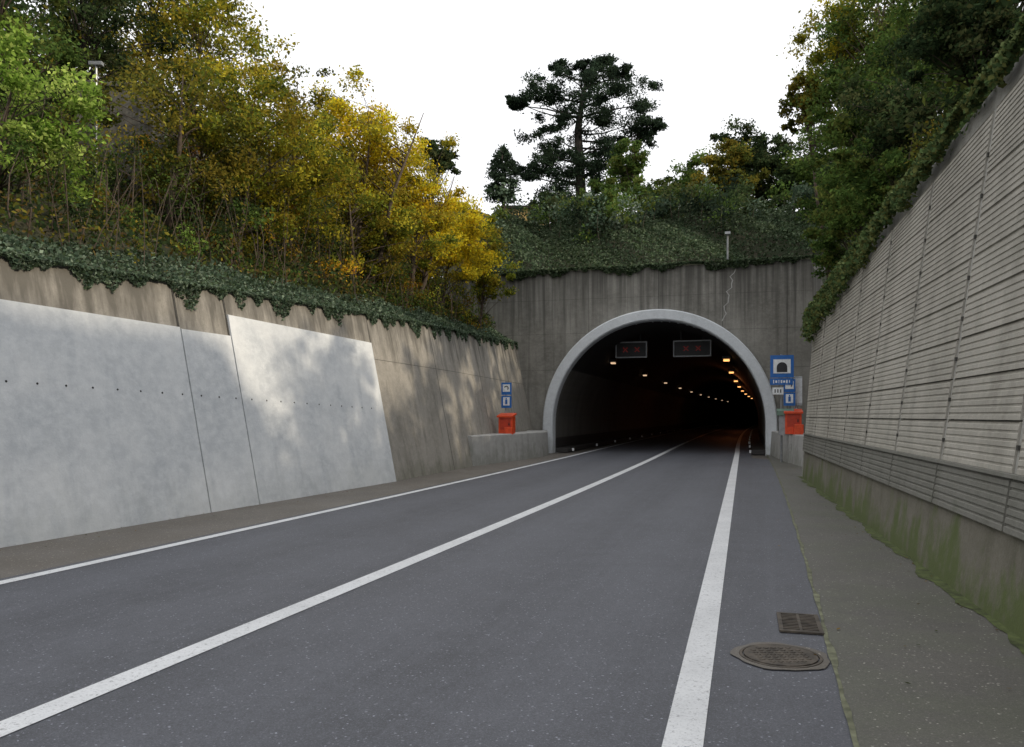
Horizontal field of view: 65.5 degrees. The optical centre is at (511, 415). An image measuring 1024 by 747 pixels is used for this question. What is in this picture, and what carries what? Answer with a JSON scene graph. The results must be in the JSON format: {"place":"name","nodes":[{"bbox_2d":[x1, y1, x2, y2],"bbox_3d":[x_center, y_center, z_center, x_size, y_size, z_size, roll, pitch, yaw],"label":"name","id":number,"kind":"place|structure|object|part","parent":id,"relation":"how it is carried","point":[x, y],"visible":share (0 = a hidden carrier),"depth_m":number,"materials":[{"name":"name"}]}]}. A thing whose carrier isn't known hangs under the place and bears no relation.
{"place":"outdoors","nodes":[
{"label":"outdoors","id":0,"kind":"place"},
{"bbox_2d":[0,66,446,312],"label":"hillside","id":1,"kind":"structure","parent":0,"point":[20,225],"depth_m":14.45,"materials":[{"name":"plant"}]},
{"bbox_2d":[0,0,102,125],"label":"broadleaf tree","id":2,"kind":"object","parent":1,"relation":"on","point":[65,56],"visible":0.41,"depth_m":17.17,"materials":[{"name":"green plant"}]},
{"bbox_2d":[0,7,122,207],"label":"broadleaf tree","id":3,"kind":"object","parent":1,"relation":"on","point":[16,83],"visible":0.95,"depth_m":12.89,"materials":[{"name":"green plant"}]},
{"bbox_2d":[2,0,142,104],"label":"broadleaf tree","id":4,"kind":"object","parent":1,"relation":"on","point":[46,100],"visible":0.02,"depth_m":26.11,"materials":[{"name":"green plant"}]},
{"bbox_2d":[88,61,103,182],"bbox_3d":[-9.659,-6.705,18.500,0.300,3.016,0.120,0,0,0],"label":"lamp post","id":5,"kind":"object","parent":1,"relation":"on","point":[96,64],"visible":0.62,"depth_m":18.47,"materials":[{"name":"metal"}]},
{"bbox_2d":[7,0,198,148],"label":"broadleaf tree","id":6,"kind":"object","parent":1,"relation":"on","point":[94,15],"visible":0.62,"depth_m":19.96,"materials":[{"name":"green plant"}]},
{"bbox_2d":[74,80,163,212],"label":"wall","id":7,"kind":"structure","parent":1,"relation":"on","point":[129,113],"depth_m":18.90,"materials":[{"name":"concrete"}]},
{"bbox_2d":[0,81,286,277],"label":"undergrowth shrub","id":8,"kind":"object","parent":1,"relation":"on","point":[26,148],"visible":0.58,"depth_m":15.66,"materials":[{"name":"green plant"}]},
{"bbox_2d":[53,39,266,233],"bbox_3d":[-7.377,-6.119,17.757,4.029,4.777,4.351,0,0,33],"label":"autumn tree","id":9,"kind":"object","parent":1,"relation":"on","point":[179,158],"visible":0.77,"depth_m":17.30,"materials":[{"name":"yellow plant"}]},
{"bbox_2d":[80,0,267,93],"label":"autumn tree","id":10,"kind":"object","parent":1,"relation":"on","point":[150,4],"visible":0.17,"depth_m":24.09,"materials":[{"name":"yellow plant"}]},
{"bbox_2d":[0,0,350,238],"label":"undergrowth shrub","id":11,"kind":"object","parent":1,"relation":"on","point":[52,60],"visible":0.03,"depth_m":21.47,"materials":[{"name":"green plant"}]},
{"bbox_2d":[75,0,306,175],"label":"autumn tree","id":12,"kind":"object","parent":1,"relation":"on","point":[196,29],"visible":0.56,"depth_m":22.14,"materials":[{"name":"yellow plant"}]},
{"bbox_2d":[123,28,339,261],"bbox_3d":[-6.553,-6.080,18.916,4.800,5.434,4.666,0,0,0],"label":"autumn tree","id":13,"kind":"object","parent":1,"relation":"on","point":[314,151],"visible":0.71,"depth_m":18.69,"materials":[{"name":"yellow plant"}]},
{"bbox_2d":[0,71,474,323],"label":"bare twigs","id":14,"kind":"object","parent":1,"relation":"on","point":[284,254],"visible":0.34,"depth_m":16.86,"materials":[{"name":"brown plant"}]},
{"bbox_2d":[0,97,495,329],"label":"ground cover","id":15,"kind":"object","parent":1,"relation":"on","point":[345,285],"visible":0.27,"depth_m":16.88,"materials":[{"name":"green plant"}]},
{"bbox_2d":[240,55,349,245],"bbox_3d":[-6.795,-8.090,24.793,3.308,6.268,3.818,0,0,15],"label":"autumn tree","id":16,"kind":"object","parent":1,"relation":"on","point":[318,98],"visible":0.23,"depth_m":24.83,"materials":[{"name":"yellow plant"}]},
{"bbox_2d":[216,103,382,261],"bbox_3d":[-5.710,-6.061,21.142,4.042,4.689,4.377,0,0,-36],"label":"autumn tree","id":17,"kind":"object","parent":1,"relation":"on","point":[344,170],"visible":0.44,"depth_m":20.60,"materials":[{"name":"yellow plant"}]},
{"bbox_2d":[133,134,488,331],"bbox_3d":[-4.862,-5.333,26.708,5.280,5.071,18.208,0,0,14],"label":"undergrowth shrub","id":18,"kind":"object","parent":1,"relation":"on","point":[405,281],"visible":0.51,"depth_m":22.81,"materials":[{"name":"green plant"}]},
{"bbox_2d":[300,140,430,267],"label":"broadleaf tree","id":19,"kind":"object","parent":1,"relation":"on","point":[347,200],"visible":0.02,"depth_m":33.05,"materials":[{"name":"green plant"}]},
{"bbox_2d":[301,60,435,291],"bbox_3d":[-4.718,-7.310,25.176,4.530,6.999,4.321,0,0,-21],"label":"autumn tree","id":20,"kind":"object","parent":1,"relation":"on","point":[370,128],"visible":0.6,"depth_m":24.50,"materials":[{"name":"yellow plant"}]},
{"bbox_2d":[324,171,463,294],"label":"autumn tree","id":21,"kind":"object","parent":1,"relation":"on","point":[397,233],"visible":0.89,"depth_m":24.35,"materials":[{"name":"yellow plant"}]},
{"bbox_2d":[353,131,470,305],"bbox_3d":[-3.613,-6.634,26.776,4.231,6.249,4.078,0,0,45],"label":"autumn tree","id":22,"kind":"object","parent":1,"relation":"on","point":[447,206],"visible":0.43,"depth_m":26.71,"materials":[{"name":"yellow plant"}]},
{"bbox_2d":[417,136,461,285],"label":"broadleaf tree","id":23,"kind":"object","parent":1,"relation":"on","point":[446,157],"visible":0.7,"depth_m":35.57,"materials":[{"name":"green plant"}]},
{"bbox_2d":[416,201,502,276],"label":"broadleaf tree","id":24,"kind":"object","parent":1,"relation":"on","point":[470,223],"visible":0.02,"depth_m":38.96,"materials":[{"name":"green plant"}]},
{"bbox_2d":[413,182,509,304],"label":"autumn tree","id":25,"kind":"object","parent":1,"relation":"on","point":[473,234],"visible":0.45,"depth_m":29.50,"materials":[{"name":"yellow plant"}]},
{"bbox_2d":[455,213,524,326],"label":"autumn tree","id":26,"kind":"object","parent":1,"relation":"on","point":[482,281],"visible":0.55,"depth_m":32.79,"materials":[{"name":"yellow plant"}]},
{"bbox_2d":[0,421,859,746],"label":"road","id":27,"kind":"structure","parent":0,"point":[632,593],"depth_m":6.34,"materials":[{"name":"asphalt"}]},
{"bbox_2d":[0,256,531,480],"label":"retaining wall","id":28,"kind":"structure","parent":27,"relation":"on","point":[415,418],"depth_m":20.82,"materials":[{"name":"grey concrete"}]},
{"bbox_2d":[0,299,210,547],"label":"render coat","id":29,"kind":"object","parent":28,"relation":"attached to","point":[79,455],"visible":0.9,"depth_m":11.28,"materials":[{"name":"concrete"}]},
{"bbox_2d":[5,380,371,408],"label":"tie holes","id":30,"kind":"object","parent":28,"relation":"attached to","point":[37,383],"visible":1,"depth_m":12.27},
{"bbox_2d":[180,329,258,511],"bbox_3d":[-5.091,0.085,13.897,0.688,3.090,1.267,0,0,19],"label":"render coat","id":31,"kind":"object","parent":28,"relation":"attached to","point":[222,434],"visible":0.94,"depth_m":13.83,"materials":[{"name":"concrete"}]},
{"bbox_2d":[0,230,517,349],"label":"ivy","id":32,"kind":"object","parent":28,"relation":"attached to","point":[386,313],"visible":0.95,"depth_m":15.10,"materials":[{"name":"green plant"}]},
{"bbox_2d":[227,315,395,503],"bbox_3d":[-4.042,-0.112,17.038,0.767,3.485,5.331,0,0,19],"label":"render coat","id":33,"kind":"object","parent":28,"relation":"attached to","point":[300,447],"visible":0.95,"depth_m":16.44,"materials":[{"name":"concrete"}]},
{"bbox_2d":[171,288,519,469],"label":"joints","id":34,"kind":"object","parent":28,"relation":"attached to","point":[370,342],"visible":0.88,"depth_m":19.74,"materials":[{"name":"concrete"}]},
{"bbox_2d":[467,430,548,465],"bbox_3d":[0.062,1.145,30.125,1.612,1.010,10.030,0,0,17],"label":"concrete barrier","id":35,"kind":"object","parent":27,"relation":"on","point":[493,448],"visible":0.69,"depth_m":27.84,"materials":[{"name":"concrete"}]},
{"bbox_2d":[497,413,516,433],"bbox_3d":[-0.198,0.762,28.667,0.610,1.717,0.650,0,0,16],"label":"emergency phone cabinet","id":36,"kind":"object","parent":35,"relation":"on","point":[506,423],"visible":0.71,"depth_m":28.53,"materials":[{"name":"metal"}]},
{"bbox_3d":[-0.238,0.290,28.543,0.400,0.420,0.012,0,0,16],"label":"door","id":37,"kind":"part","parent":36,"relation":"part of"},
{"bbox_2d":[572,429,752,452],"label":"kerb reflectors","id":38,"kind":"object","parent":27,"relation":"on","point":[674,430],"visible":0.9,"depth_m":47.51,"materials":[{"name":"plastic"}]},
{"bbox_2d":[730,642,829,669],"bbox_3d":[1.780,1.605,5.286,0.641,0.050,0.620,0,0,0],"label":"manhole cover","id":39,"kind":"object","parent":27,"relation":"on","point":[774,655],"visible":0.99,"depth_m":5.24,"materials":[{"name":"metal"}]},
{"bbox_2d":[776,612,823,634],"bbox_3d":[2.200,1.594,6.100,0.310,0.027,0.570,0,0,16],"label":"drain grate","id":40,"kind":"object","parent":27,"relation":"on","point":[801,623],"visible":1,"depth_m":6.07,"materials":[{"name":"metal"}]},
{"bbox_2d":[501,381,511,412],"bbox_3d":[-0.193,0.175,28.958,0.380,2.850,0.116,0,0,23],"label":"emergency sign","id":41,"kind":"object","parent":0,"point":[506,390],"visible":0.94,"depth_m":28.92,"materials":[{"name":"metal"}]},
{"bbox_2d":[167,130,847,276],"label":"ivy-covered hillside","id":42,"kind":"structure","parent":0,"point":[778,251],"depth_m":36.55,"materials":[{"name":"plant"}]},
{"bbox_2d":[482,143,522,220],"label":"conifer tree","id":43,"kind":"object","parent":42,"relation":"on","point":[503,161],"visible":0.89,"depth_m":43.68,"materials":[{"name":"green plant"}]},
{"bbox_2d":[508,209,529,220],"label":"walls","id":44,"kind":"structure","parent":42,"relation":"on","point":[521,212],"depth_m":60.00,"materials":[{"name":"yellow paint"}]},
{"bbox_2d":[501,205,532,208],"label":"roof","id":45,"kind":"structure","parent":44,"relation":"on","point":[511,206],"depth_m":59.80,"materials":[{"name":"grey"}]},
{"bbox_2d":[524,188,583,227],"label":"broadleaf tree","id":46,"kind":"object","parent":42,"relation":"on","point":[545,195],"visible":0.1,"depth_m":46.25,"materials":[{"name":"green plant"}]},
{"bbox_2d":[505,53,669,222],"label":"pine tree","id":47,"kind":"object","parent":42,"relation":"on","point":[644,126],"visible":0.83,"depth_m":54.37,"materials":[{"name":"green plant"}]},
{"bbox_2d":[572,175,649,215],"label":"broadleaf tree","id":48,"kind":"object","parent":42,"relation":"on","point":[611,193],"visible":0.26,"depth_m":45.63,"materials":[{"name":"green plant"}]},
{"bbox_2d":[601,137,651,207],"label":"broadleaf tree","id":49,"kind":"object","parent":42,"relation":"on","point":[634,163],"visible":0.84,"depth_m":47.46,"materials":[{"name":"green plant"}]},
{"bbox_2d":[459,182,845,281],"bbox_3d":[7.555,-8.801,37.185,19.125,5.670,7.344,0,0,16],"label":"ivy","id":50,"kind":"object","parent":42,"relation":"on","point":[699,245],"visible":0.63,"depth_m":36.49,"materials":[{"name":"green plant"}]},
{"bbox_2d":[625,174,696,207],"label":"broadleaf tree","id":51,"kind":"object","parent":42,"relation":"on","point":[637,181],"visible":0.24,"depth_m":46.36,"materials":[{"name":"green plant"}]},
{"bbox_2d":[635,194,691,218],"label":"broadleaf tree","id":52,"kind":"object","parent":42,"relation":"on","point":[677,207],"visible":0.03,"depth_m":42.93,"materials":[{"name":"green plant"}]},
{"bbox_2d":[485,157,845,244],"bbox_3d":[9.028,-10.964,39.292,22.307,6.055,6.703,0,0,13],"label":"undergrowth shrub","id":53,"kind":"object","parent":42,"relation":"on","point":[595,204],"visible":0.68,"depth_m":39.11,"materials":[{"name":"green plant"}]},
{"bbox_2d":[664,145,717,207],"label":"broadleaf tree","id":54,"kind":"object","parent":42,"relation":"on","point":[695,162],"visible":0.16,"depth_m":48.45,"materials":[{"name":"green plant"}]},
{"bbox_2d":[685,138,771,203],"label":"broadleaf tree","id":55,"kind":"object","parent":42,"relation":"on","point":[737,155],"visible":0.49,"depth_m":45.16,"materials":[{"name":"green plant"}]},
{"bbox_2d":[702,114,784,196],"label":"broadleaf tree","id":56,"kind":"object","parent":42,"relation":"on","point":[760,141],"visible":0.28,"depth_m":48.69,"materials":[{"name":"green plant"}]},
{"bbox_2d":[703,182,791,214],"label":"broadleaf tree","id":57,"kind":"object","parent":42,"relation":"on","point":[773,202],"visible":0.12,"depth_m":42.61,"materials":[{"name":"green plant"}]},
{"bbox_2d":[742,134,819,202],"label":"broadleaf tree","id":58,"kind":"object","parent":42,"relation":"on","point":[761,161],"visible":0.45,"depth_m":45.31,"materials":[{"name":"green plant"}]},
{"bbox_2d":[766,149,839,200],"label":"broadleaf tree","id":59,"kind":"object","parent":42,"relation":"on","point":[803,175],"visible":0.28,"depth_m":43.76,"materials":[{"name":"green plant"}]},
{"bbox_2d":[794,124,845,159],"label":"broadleaf tree","id":60,"kind":"object","parent":42,"relation":"on","point":[800,149],"visible":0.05,"depth_m":50.18,"materials":[{"name":"green plant"}]},
{"bbox_2d":[8,0,1022,277],"label":"sky","id":61,"kind":"structure","parent":0,"point":[455,63],"materials":[{"name":"white"}]},
{"bbox_2d":[556,421,767,458],"bbox_3d":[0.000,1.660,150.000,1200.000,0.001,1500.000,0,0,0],"label":"ground","id":62,"kind":"structure","parent":0,"point":[620,442],"depth_m":44.25,"materials":[{"name":"concrete"}]},
{"bbox_2d":[432,259,814,455],"bbox_3d":[5.705,-2.350,34.265,29.000,8.000,0.930,0,0,16],"label":"tunnel portal","id":63,"kind":"object","parent":62,"relation":"on","point":[557,327],"visible":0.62,"depth_m":33.97,"materials":[{"name":"concrete"}]},
{"bbox_2d":[725,231,729,258],"bbox_3d":[9.031,-6.965,33.349,0.220,1.430,0.300,0,0,16],"label":"beacon post","id":64,"kind":"object","parent":63,"relation":"on","point":[727,233],"visible":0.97,"depth_m":33.36,"materials":[{"name":"metal"}]},
{"bbox_2d":[555,420,757,451],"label":"walkway","id":65,"kind":"structure","parent":62,"relation":"on","point":[584,445],"depth_m":48.76,"materials":[{"name":"concrete"}]},
{"bbox_2d":[555,321,764,452],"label":"lining","id":66,"kind":"object","parent":62,"relation":"on","point":[601,397],"visible":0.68,"depth_m":50.73,"materials":[{"name":"concrete"}]},
{"bbox_2d":[616,334,646,357],"bbox_3d":[5.736,-3.547,38.270,1.500,1.545,0.200,0,0,16],"label":"lane signal","id":67,"kind":"object","parent":66,"relation":"attached to","point":[638,349],"visible":0.93,"depth_m":38.19,"materials":[{"name":"metal"}]},
{"bbox_2d":[609,356,751,399],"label":"lamp housings","id":68,"kind":"object","parent":66,"relation":"attached to","point":[723,357],"visible":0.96,"depth_m":50.00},
{"bbox_2d":[673,331,710,356],"bbox_3d":[8.481,-3.547,37.501,1.750,1.545,0.200,0,0,16],"label":"lane signal","id":69,"kind":"object","parent":66,"relation":"attached to","point":[691,348],"visible":0.96,"depth_m":37.44,"materials":[{"name":"metal"}]},
{"bbox_2d":[750,426,764,454],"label":"walkway","id":70,"kind":"structure","parent":62,"relation":"on","point":[757,447],"depth_m":39.72,"materials":[{"name":"concrete"}]},
{"bbox_2d":[812,265,824,335],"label":"side retaining wall","id":71,"kind":"structure","parent":62,"relation":"on","point":[817,283],"depth_m":31.34,"materials":[{"name":"concrete"}]},
{"bbox_2d":[804,54,1023,452],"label":"retaining wall","id":72,"kind":"structure","parent":62,"relation":"on","point":[993,100],"depth_m":9.13,"materials":[{"name":"concrete"}]},
{"bbox_2d":[803,435,1023,539],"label":"panels","id":73,"kind":"object","parent":72,"relation":"attached to","point":[994,501],"visible":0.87,"depth_m":7.95,"materials":[{"name":"concrete"}]},
{"bbox_2d":[803,433,1023,480],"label":"ledge","id":74,"kind":"object","parent":73,"relation":"on","point":[992,472],"visible":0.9,"depth_m":8.01,"materials":[{"name":"concrete"}]},
{"bbox_2d":[818,109,1023,473],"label":"posts","id":75,"kind":"object","parent":74,"relation":"on","point":[1022,429],"visible":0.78,"depth_m":8.18,"materials":[{"name":"metal"}]},
{"bbox_2d":[805,74,1023,475],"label":"ribbed panels","id":76,"kind":"object","parent":72,"relation":"attached to","point":[992,339],"visible":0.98,"depth_m":8.85,"materials":[{"name":"concrete"}]},
{"bbox_2d":[815,152,1020,450],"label":"bolts","id":77,"kind":"object","parent":76,"relation":"attached to","point":[1018,447],"visible":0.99,"depth_m":10.15,"materials":[{"name":"metal"}]},
{"bbox_2d":[791,376,801,408],"bbox_3d":[9.817,0.125,27.491,0.360,2.950,0.270,0,0,16],"label":"bracket","id":78,"kind":"object","parent":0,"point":[798,391],"visible":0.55,"depth_m":27.35,"materials":[{"name":"metal"}]},
{"bbox_3d":[9.842,0.160,27.439,0.280,2.880,0.185,0,0,16],"label":"door and post","id":79,"kind":"part","parent":78,"relation":"part of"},
{"bbox_2d":[819,223,883,282],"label":"hillside","id":80,"kind":"structure","parent":0,"point":[823,278],"depth_m":29.48,"materials":[{"name":"plant"}]},
{"bbox_2d":[777,73,839,277],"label":"broadleaf tree","id":81,"kind":"object","parent":80,"relation":"on","point":[796,82],"visible":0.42,"depth_m":29.02,"materials":[{"name":"green plant"}]},
{"bbox_2d":[799,216,851,279],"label":"broadleaf tree","id":82,"kind":"object","parent":80,"relation":"on","point":[833,253],"visible":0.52,"depth_m":21.83,"materials":[{"name":"green plant"}]},
{"bbox_2d":[776,0,884,235],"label":"broadleaf tree","id":83,"kind":"object","parent":80,"relation":"on","point":[815,56],"visible":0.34,"depth_m":28.53,"materials":[{"name":"green plant"}]},
{"bbox_2d":[792,126,873,247],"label":"broadleaf tree","id":84,"kind":"object","parent":80,"relation":"on","point":[827,186],"visible":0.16,"depth_m":23.78,"materials":[{"name":"green plant"}]},
{"bbox_2d":[837,221,866,249],"bbox_3d":[11.901,-8.108,16.247,8.239,10.129,32.445,0,0,16],"label":"ground cover","id":85,"kind":"object","parent":80,"relation":"on","point":[848,242],"visible":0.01,"depth_m":31.21,"materials":[{"name":"green plant"}]},
{"bbox_2d":[804,130,914,240],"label":"broadleaf tree","id":86,"kind":"object","parent":80,"relation":"on","point":[871,187],"visible":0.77,"depth_m":16.79,"materials":[{"name":"green plant"}]},
{"bbox_2d":[789,35,932,181],"bbox_3d":[11.294,-8.034,25.116,4.505,7.296,4.453,0,0,0],"label":"broadleaf tree","id":87,"kind":"object","parent":80,"relation":"on","point":[830,122],"visible":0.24,"depth_m":24.94,"materials":[{"name":"green plant"}]},
{"bbox_2d":[807,0,924,111],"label":"broadleaf tree","id":88,"kind":"object","parent":80,"relation":"on","point":[827,34],"visible":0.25,"depth_m":27.02,"materials":[{"name":"green plant"}]},
{"bbox_2d":[814,36,966,185],"bbox_3d":[9.467,-6.381,19.012,4.035,4.327,3.635,0,0,9],"label":"broadleaf tree","id":89,"kind":"object","parent":80,"relation":"on","point":[882,106],"visible":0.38,"depth_m":18.42,"materials":[{"name":"green plant"}]},
{"bbox_2d":[799,14,1023,342],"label":"ivy","id":90,"kind":"object","parent":80,"relation":"on","point":[854,259],"visible":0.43,"depth_m":10.90,"materials":[{"name":"green plant"}]},
{"bbox_2d":[850,0,985,125],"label":"broadleaf tree","id":91,"kind":"object","parent":80,"relation":"on","point":[902,11],"visible":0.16,"depth_m":21.07,"materials":[{"name":"green plant"}]},
{"bbox_2d":[850,0,1022,237],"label":"undergrowth shrub","id":92,"kind":"object","parent":80,"relation":"on","point":[934,125],"visible":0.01,"depth_m":12.81,"materials":[{"name":"green plant"}]},
{"bbox_2d":[865,0,1021,223],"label":"undergrowth shrub","id":93,"kind":"object","parent":80,"relation":"on","point":[945,96],"visible":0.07,"depth_m":13.48,"materials":[{"name":"green plant"}]},
{"bbox_2d":[890,0,1023,133],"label":"broadleaf tree","id":94,"kind":"object","parent":80,"relation":"on","point":[942,43],"visible":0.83,"depth_m":12.69,"materials":[{"name":"green plant"}]},
{"bbox_2d":[905,0,1023,96],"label":"broadleaf tree","id":95,"kind":"object","parent":80,"relation":"on","point":[930,67],"visible":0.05,"depth_m":15.02,"materials":[{"name":"green plant"}]},
{"bbox_2d":[767,455,1023,746],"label":"pavement","id":96,"kind":"structure","parent":0,"point":[961,670],"depth_m":5.47,"materials":[{"name":"concrete"}]},
{"bbox_2d":[770,354,793,461],"bbox_3d":[9.214,-0.250,27.191,0.760,3.700,0.157,0,0,16],"label":"tunnel sign","id":97,"kind":"object","parent":96,"relation":"on","point":[781,365],"visible":1,"depth_m":27.15,"materials":[{"name":"metal"}]},
{"bbox_2d":[772,387,782,394],"bbox_3d":[9.059,-0.840,27.137,0.360,0.240,0.026,0,0,16],"label":"distance sign","id":98,"kind":"object","parent":97,"relation":"attached to","point":[777,390],"visible":1,"depth_m":27.13,"materials":[{"name":"metal"}]},
{"bbox_2d":[770,378,792,384],"bbox_3d":[9.180,-1.160,27.140,0.740,0.220,0.021,0,0,16],"label":"name sign","id":99,"kind":"object","parent":97,"relation":"attached to","point":[781,381],"visible":1,"depth_m":27.13,"materials":[{"name":"metal"}]},
{"bbox_2d":[770,431,803,466],"bbox_3d":[9.723,1.135,26.562,0.992,1.030,12.589,0,0,12],"label":"concrete barrier","id":100,"kind":"object","parent":96,"relation":"on","point":[797,451],"visible":0.21,"depth_m":27.13,"materials":[{"name":"concrete"}]},
{"bbox_2d":[784,409,803,462],"bbox_3d":[9.402,0.697,26.617,0.610,1.847,0.650,0,0,16],"label":"emergency phone cabinet","id":101,"kind":"object","parent":96,"relation":"on","point":[794,425],"visible":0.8,"depth_m":26.50,"materials":[{"name":"metal"}]},
{"bbox_2d":[777,409,793,434],"bbox_3d":[9.200,0.211,26.800,0.550,0.898,0.400,0,0,16],"label":"emergency telephone box","id":102,"kind":"object","parent":101,"relation":"attached to","point":[780,414],"visible":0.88,"depth_m":26.73,"materials":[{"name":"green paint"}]},
{"bbox_2d":[784,379,794,408],"bbox_3d":[9.454,0.150,27.150,0.380,2.900,0.171,0,0,16],"label":"emergency sign","id":103,"kind":"object","parent":101,"relation":"on","point":[789,399],"visible":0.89,"depth_m":27.08,"materials":[{"name":"metal"}]},
{"bbox_3d":[9.362,0.160,26.493,0.400,0.420,0.012,0,0,16],"label":"door","id":104,"kind":"part","parent":101,"relation":"part of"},
{"bbox_2d":[745,472,1011,688],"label":"fallen leaves","id":105,"kind":"object","parent":96,"relation":"on","point":[890,567],"visible":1,"depth_m":6.70,"materials":[{"name":"plant"}]},
{"bbox_2d":[797,476,1023,653],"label":"moss","id":106,"kind":"object","parent":96,"relation":"on","point":[921,571],"visible":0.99,"depth_m":7.72,"materials":[{"name":"plant"}]},
{"bbox_2d":[803,452,1023,639],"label":"plinth","id":107,"kind":"structure","parent":96,"relation":"on","point":[979,565],"depth_m":7.81,"materials":[{"name":"concrete"}]}
]}

